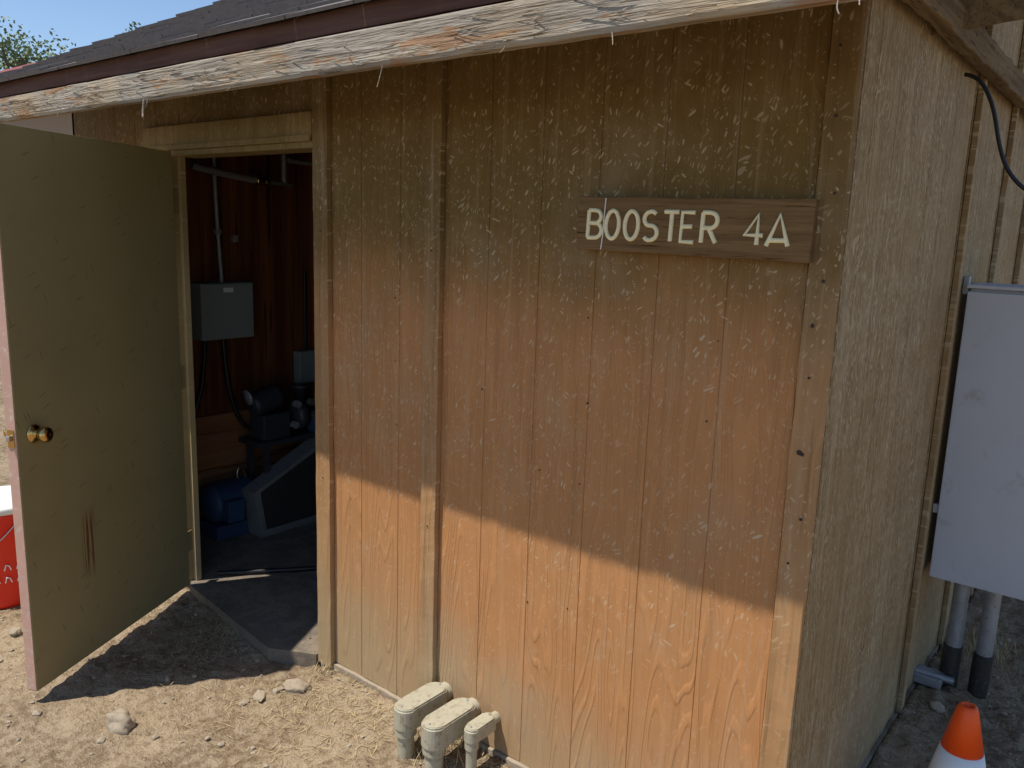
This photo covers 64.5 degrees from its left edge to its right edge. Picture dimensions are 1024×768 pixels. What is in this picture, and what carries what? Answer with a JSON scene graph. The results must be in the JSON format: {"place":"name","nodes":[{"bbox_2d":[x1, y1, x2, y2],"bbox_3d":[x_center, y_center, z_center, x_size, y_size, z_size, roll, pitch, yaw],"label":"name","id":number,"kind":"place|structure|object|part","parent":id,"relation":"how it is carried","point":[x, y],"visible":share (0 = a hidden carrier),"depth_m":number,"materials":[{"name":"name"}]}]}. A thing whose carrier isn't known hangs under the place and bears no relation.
{"place":"outdoors","nodes":[
{"label":"outdoors","id":0,"kind":"place"},
{"bbox_2d":[4,113,72,134],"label":"walls","id":1,"kind":"structure","parent":0,"point":[62,123],"depth_m":13.28,"materials":[{"name":"paint"}]},
{"bbox_2d":[0,62,35,72],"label":"roof","id":2,"kind":"structure","parent":1,"relation":"on","point":[18,67],"depth_m":13.27,"materials":[{"name":"pink"}]},
{"bbox_2d":[0,0,218,70],"label":"sky","id":3,"kind":"structure","parent":0,"point":[82,22],"materials":[{"name":"blue"}]},
{"bbox_2d":[218,566,316,575],"bbox_3d":[-0.777,0.940,4.209,1.406,0.023,0.195,1,11,-6],"label":"threshold","id":4,"kind":"object","parent":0,"point":[267,570],"visible":0.34,"depth_m":4.09,"materials":[{"name":"grey metal"}]},
{"bbox_2d":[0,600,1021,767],"bbox_3d":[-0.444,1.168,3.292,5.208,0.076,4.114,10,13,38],"label":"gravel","id":5,"kind":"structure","parent":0,"point":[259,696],"depth_m":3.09,"materials":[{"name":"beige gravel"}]},
{"bbox_2d":[0,365,1023,767],"bbox_3d":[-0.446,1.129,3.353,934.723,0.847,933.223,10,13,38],"label":"ground","id":6,"kind":"structure","parent":0,"point":[72,701],"depth_m":3.04,"materials":[{"name":"beige soil"}]},
{"bbox_2d":[0,485,20,608],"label":"cooler","id":7,"kind":"object","parent":6,"relation":"on","point":[9,591],"visible":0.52,"depth_m":3.67,"materials":[{"name":"plastic"}]},
{"bbox_2d":[9,627,21,636],"bbox_3d":[-2.134,1.063,3.485,0.065,0.036,0.047,-3,2,24],"label":"rock","id":8,"kind":"object","parent":6,"relation":"on","point":[14,631],"visible":1,"depth_m":3.47,"materials":[{"name":"beige stone"}]},
{"bbox_2d":[0,16,75,69],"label":"tree","id":9,"kind":"object","parent":6,"relation":"on","point":[15,59],"visible":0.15,"depth_m":20.41,"materials":[{"name":"green plant"}]},
{"bbox_2d":[106,707,135,734],"bbox_3d":[-1.393,1.200,2.881,0.128,0.080,0.088,20,25,34],"label":"rock","id":10,"kind":"object","parent":6,"relation":"on","point":[121,721],"visible":0.98,"depth_m":2.85,"materials":[{"name":"beige stone"}]},
{"bbox_2d":[123,21,140,32],"bbox_3d":[-10.215,-6.135,22.428,3.412,7.071,2.627,4,11,12],"label":"tree","id":11,"kind":"object","parent":6,"relation":"on","point":[131,24],"depth_m":20.92,"materials":[{"name":"green plant"}]},
{"bbox_2d":[282,678,311,692],"bbox_3d":[-0.836,1.178,3.161,0.116,0.054,0.075,9,15,-8],"label":"rock","id":12,"kind":"object","parent":6,"relation":"on","point":[297,685],"visible":0.98,"depth_m":3.14,"materials":[{"name":"beige stone"}]},
{"bbox_2d":[305,660,345,680],"bbox_3d":[-0.770,1.157,3.280,0.183,0.060,0.172,-5,12,-32],"label":"dry grass tuft","id":13,"kind":"object","parent":6,"relation":"on","point":[322,670],"visible":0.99,"depth_m":3.28,"materials":[{"name":"plant"}]},
{"bbox_2d":[394,682,452,758],"bbox_3d":[-0.309,1.189,2.843,0.082,0.234,0.255,10,13,38],"label":"conduit elbow","id":14,"kind":"object","parent":6,"relation":"on","point":[413,709],"visible":0.95,"depth_m":2.76,"materials":[{"name":"grey plastic"}]},
{"bbox_2d":[389,727,487,767],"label":"dry grass tuft","id":15,"kind":"object","parent":6,"relation":"on","point":[444,754],"visible":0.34,"depth_m":2.77,"materials":[{"name":"plant"}]},
{"bbox_2d":[421,697,480,767],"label":"conduit elbow","id":16,"kind":"object","parent":6,"relation":"on","point":[442,727],"visible":0.99,"depth_m":2.69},
{"bbox_2d":[464,711,500,767],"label":"conduit elbow","id":17,"kind":"object","parent":6,"relation":"on","point":[478,729],"visible":1,"depth_m":2.68,"materials":[{"name":"grey plastic"}]},
{"bbox_2d":[0,0,1023,767],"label":"wooden pump shed","id":18,"kind":"structure","parent":6,"relation":"on","point":[588,508],"depth_m":2.58,"materials":[{"name":"brown wood"}]},
{"bbox_2d":[0,123,192,690],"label":"shed door","id":19,"kind":"structure","parent":18,"relation":"in","point":[93,378],"depth_m":3.16,"materials":[{"name":"paint"}]},
{"bbox_2d":[199,466,252,541],"bbox_3d":[-1.594,0.666,4.609,0.275,0.367,0.300,10,13,38],"label":"electric motor","id":20,"kind":"object","parent":18,"relation":"on","point":[222,506],"visible":0.89,"depth_m":4.51,"materials":[{"name":"metal"}]},
{"bbox_2d":[190,158,296,430],"bbox_3d":[-1.543,-0.606,4.568,0.621,1.856,0.178,-8,14,-43],"label":"electrical panel","id":21,"kind":"object","parent":18,"relation":"attached to","point":[222,310],"visible":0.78,"depth_m":4.48,"materials":[{"name":"grey metal"}]},
{"bbox_2d":[202,283,253,339],"bbox_3d":[-1.569,-0.403,4.496,0.006,0.300,0.310,10,13,38],"label":"cover door","id":22,"kind":"structure","parent":21,"relation":"in","point":[225,314],"depth_m":4.49,"materials":[{"name":"grey metal"}]},
{"bbox_2d":[190,154,311,186],"bbox_3d":[-1.347,-1.226,4.610,0.052,0.202,1.024,10,13,38],"label":"water pipe","id":23,"kind":"object","parent":18,"relation":"attached to","point":[255,179],"visible":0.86,"depth_m":4.51,"materials":[{"name":"metal"}]},
{"bbox_2d":[238,383,314,479],"bbox_3d":[-1.327,0.395,4.856,0.240,0.825,0.595,10,13,38],"label":"water pump","id":24,"kind":"object","parent":18,"relation":"on","point":[271,423],"visible":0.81,"depth_m":4.67,"materials":[{"name":"metal"}]},
{"bbox_2d":[242,437,316,537],"bbox_3d":[-1.290,0.587,4.751,0.120,0.490,0.580,10,13,38],"label":"belt guard","id":25,"kind":"object","parent":18,"relation":"on","point":[280,496],"visible":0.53,"depth_m":4.67,"materials":[{"name":"grey metal"}]},
{"bbox_2d":[293,269,314,382],"bbox_3d":[-1.291,-0.257,5.047,0.066,0.901,0.120,10,13,38],"label":"junction box","id":26,"kind":"object","parent":18,"relation":"attached to","point":[304,365],"visible":0.82,"depth_m":5.04,"materials":[{"name":"grey metal"}]},
{"bbox_2d":[576,196,818,262],"bbox_3d":[0.444,-0.402,2.076,0.657,0.148,0.035,11,12,38],"label":"wooden sign","id":27,"kind":"object","parent":18,"relation":"attached to","point":[781,230],"visible":1,"depth_m":2.03,"materials":[{"name":"brown wood"}]},
{"bbox_2d":[964,72,1023,190],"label":"power cable","id":28,"kind":"object","parent":18,"relation":"attached to","point":[1015,180],"visible":1,"depth_m":2.41,"materials":[{"name":"black rubber"}]},
{"bbox_2d":[1,589,1023,767],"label":"dry straw","id":29,"kind":"object","parent":6,"relation":"on","point":[214,634],"visible":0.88,"depth_m":3.09,"materials":[{"name":"beige plant"}]},
{"bbox_2d":[929,700,945,712],"bbox_3d":[1.652,1.251,3.152,0.062,0.039,0.047,14,19,16],"label":"rock","id":30,"kind":"object","parent":6,"relation":"on","point":[938,706],"visible":1,"depth_m":3.14,"materials":[{"name":"grey stone"}]},
{"bbox_2d":[928,701,985,767],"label":"traffic cone","id":31,"kind":"object","parent":6,"relation":"on","point":[960,745],"visible":1,"depth_m":2.37,"materials":[{"name":"orange plastic"}]},
{"bbox_2d":[913,276,1023,698],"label":"electrical cabinet","id":32,"kind":"object","parent":6,"relation":"on","point":[978,508],"visible":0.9,"depth_m":2.99,"materials":[{"name":"grey metal"}]},
{"bbox_3d":[1.809,0.234,2.923,0.432,1.102,0.015,10,13,38],"label":"cabinet door","id":33,"kind":"part","parent":32,"relation":"part of","materials":[{"name":"grey metal"}]},
{"bbox_2d":[934,609,1022,682],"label":"dry grass tuft","id":34,"kind":"object","parent":6,"relation":"on","point":[975,643],"visible":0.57,"depth_m":3.56,"materials":[{"name":"plant"}]}
]}

